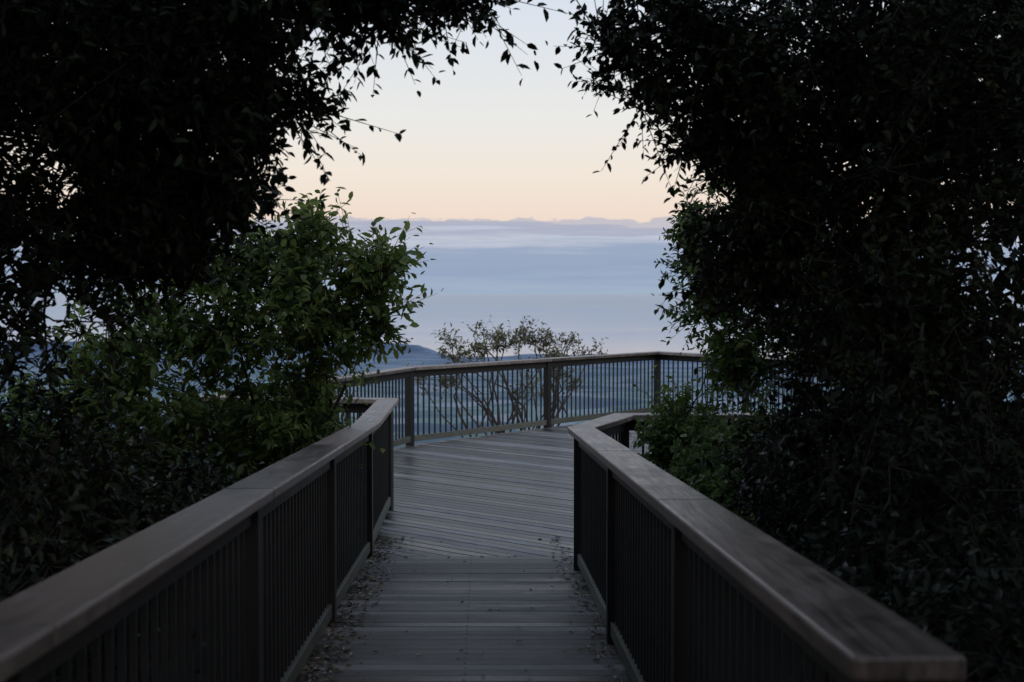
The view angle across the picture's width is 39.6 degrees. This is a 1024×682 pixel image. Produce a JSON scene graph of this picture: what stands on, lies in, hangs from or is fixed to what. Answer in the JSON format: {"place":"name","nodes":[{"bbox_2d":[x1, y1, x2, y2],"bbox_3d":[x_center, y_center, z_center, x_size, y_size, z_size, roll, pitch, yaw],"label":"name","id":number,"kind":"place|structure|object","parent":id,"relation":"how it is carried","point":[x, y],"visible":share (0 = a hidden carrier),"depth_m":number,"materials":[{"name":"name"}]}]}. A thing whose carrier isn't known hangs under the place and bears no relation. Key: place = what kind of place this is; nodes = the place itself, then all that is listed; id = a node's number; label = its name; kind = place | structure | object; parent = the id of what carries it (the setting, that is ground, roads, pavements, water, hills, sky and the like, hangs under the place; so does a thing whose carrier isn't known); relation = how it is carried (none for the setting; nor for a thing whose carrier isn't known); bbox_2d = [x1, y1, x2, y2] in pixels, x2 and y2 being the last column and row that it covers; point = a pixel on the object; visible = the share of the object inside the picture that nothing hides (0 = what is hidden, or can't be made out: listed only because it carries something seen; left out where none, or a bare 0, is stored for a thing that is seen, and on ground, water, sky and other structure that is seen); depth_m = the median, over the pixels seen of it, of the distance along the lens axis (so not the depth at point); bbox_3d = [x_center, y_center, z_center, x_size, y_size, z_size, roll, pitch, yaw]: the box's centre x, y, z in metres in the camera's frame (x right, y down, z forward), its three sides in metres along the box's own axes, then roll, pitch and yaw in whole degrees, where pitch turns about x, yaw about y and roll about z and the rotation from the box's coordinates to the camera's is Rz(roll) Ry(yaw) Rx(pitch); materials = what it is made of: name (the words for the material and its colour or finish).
{"place":"outdoors","nodes":[
{"label":"outdoors","id":0,"kind":"place"},
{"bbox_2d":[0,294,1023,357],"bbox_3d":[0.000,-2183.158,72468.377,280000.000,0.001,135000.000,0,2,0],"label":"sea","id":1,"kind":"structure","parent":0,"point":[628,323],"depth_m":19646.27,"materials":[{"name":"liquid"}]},
{"bbox_2d":[0,341,1023,679],"bbox_3d":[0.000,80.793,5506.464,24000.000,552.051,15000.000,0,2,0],"label":"ground","id":2,"kind":"structure","parent":0,"point":[418,355],"depth_m":6139.87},
{"bbox_2d":[0,362,263,681],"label":"shrub","id":3,"kind":"object","parent":2,"relation":"on","point":[56,519],"visible":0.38,"depth_m":6.36,"materials":[{"name":"green plant"}]},
{"bbox_2d":[0,378,317,667],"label":"shrub","id":4,"kind":"object","parent":2,"relation":"on","point":[32,416],"visible":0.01,"depth_m":12.41,"materials":[{"name":"green plant"}]},
{"bbox_2d":[7,188,443,508],"bbox_3d":[-2.267,1.080,11.347,3.332,4.853,2.203,-1,2,-16],"label":"shrub","id":5,"kind":"object","parent":2,"relation":"on","point":[294,295],"visible":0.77,"depth_m":11.04,"materials":[{"name":"green plant"}]},
{"bbox_2d":[0,0,580,436],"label":"tree","id":6,"kind":"object","parent":2,"relation":"on","point":[110,102],"visible":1,"depth_m":6.69,"materials":[{"name":"green plant"}]},
{"bbox_2d":[406,314,608,437],"bbox_3d":[-0.088,2.847,27.826,3.947,6.752,2.130,0,2,0],"label":"shrub","id":7,"kind":"object","parent":2,"relation":"on","point":[501,336],"visible":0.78,"depth_m":27.67,"materials":[{"name":"green plant"}]},
{"bbox_2d":[295,424,846,681],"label":"boardwalk","id":8,"kind":"structure","parent":2,"relation":"on","point":[469,500],"depth_m":10.88,"materials":[{"name":"wood"}]},
{"bbox_2d":[297,536,621,681],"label":"leaf litter","id":9,"kind":"object","parent":8,"relation":"on","point":[313,661],"visible":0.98,"depth_m":9.07,"materials":[{"name":"brown plant"}]},
{"bbox_2d":[0,351,945,681],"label":"wooden balustrade","id":10,"kind":"object","parent":8,"relation":"on","point":[276,555],"visible":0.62,"depth_m":6.27,"materials":[{"name":"paint"}]},
{"bbox_2d":[567,413,978,681],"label":"wooden balustrade","id":11,"kind":"object","parent":8,"relation":"on","point":[685,582],"visible":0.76,"depth_m":4.99,"materials":[{"name":"paint"}]},
{"bbox_2d":[629,120,878,527],"bbox_3d":[1.995,0.754,11.197,2.136,5.507,2.905,0,2,0],"label":"shrub","id":12,"kind":"object","parent":2,"relation":"on","point":[681,439],"visible":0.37,"depth_m":11.54,"materials":[{"name":"green plant"}]},
{"bbox_2d":[545,0,1023,593],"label":"tree","id":13,"kind":"object","parent":2,"relation":"on","point":[901,84],"visible":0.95,"depth_m":7.05,"materials":[{"name":"green plant"}]},
{"bbox_2d":[695,300,1023,681],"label":"shrub","id":14,"kind":"object","parent":2,"relation":"on","point":[971,609],"visible":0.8,"depth_m":5.96,"materials":[{"name":"green plant"}]},
{"bbox_2d":[865,2,1023,603],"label":"tree","id":15,"kind":"object","parent":2,"relation":"on","point":[1015,276],"visible":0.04,"depth_m":9.16,"materials":[{"name":"green plant"}]},
{"bbox_2d":[957,3,1023,562],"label":"tree","id":16,"kind":"object","parent":2,"relation":"on","point":[1019,234],"visible":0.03,"depth_m":11.24,"materials":[{"name":"green plant"}]},
{"bbox_2d":[0,0,1023,293],"label":"sky","id":17,"kind":"structure","parent":0,"point":[496,173],"materials":[{"name":"blue"}]}
]}

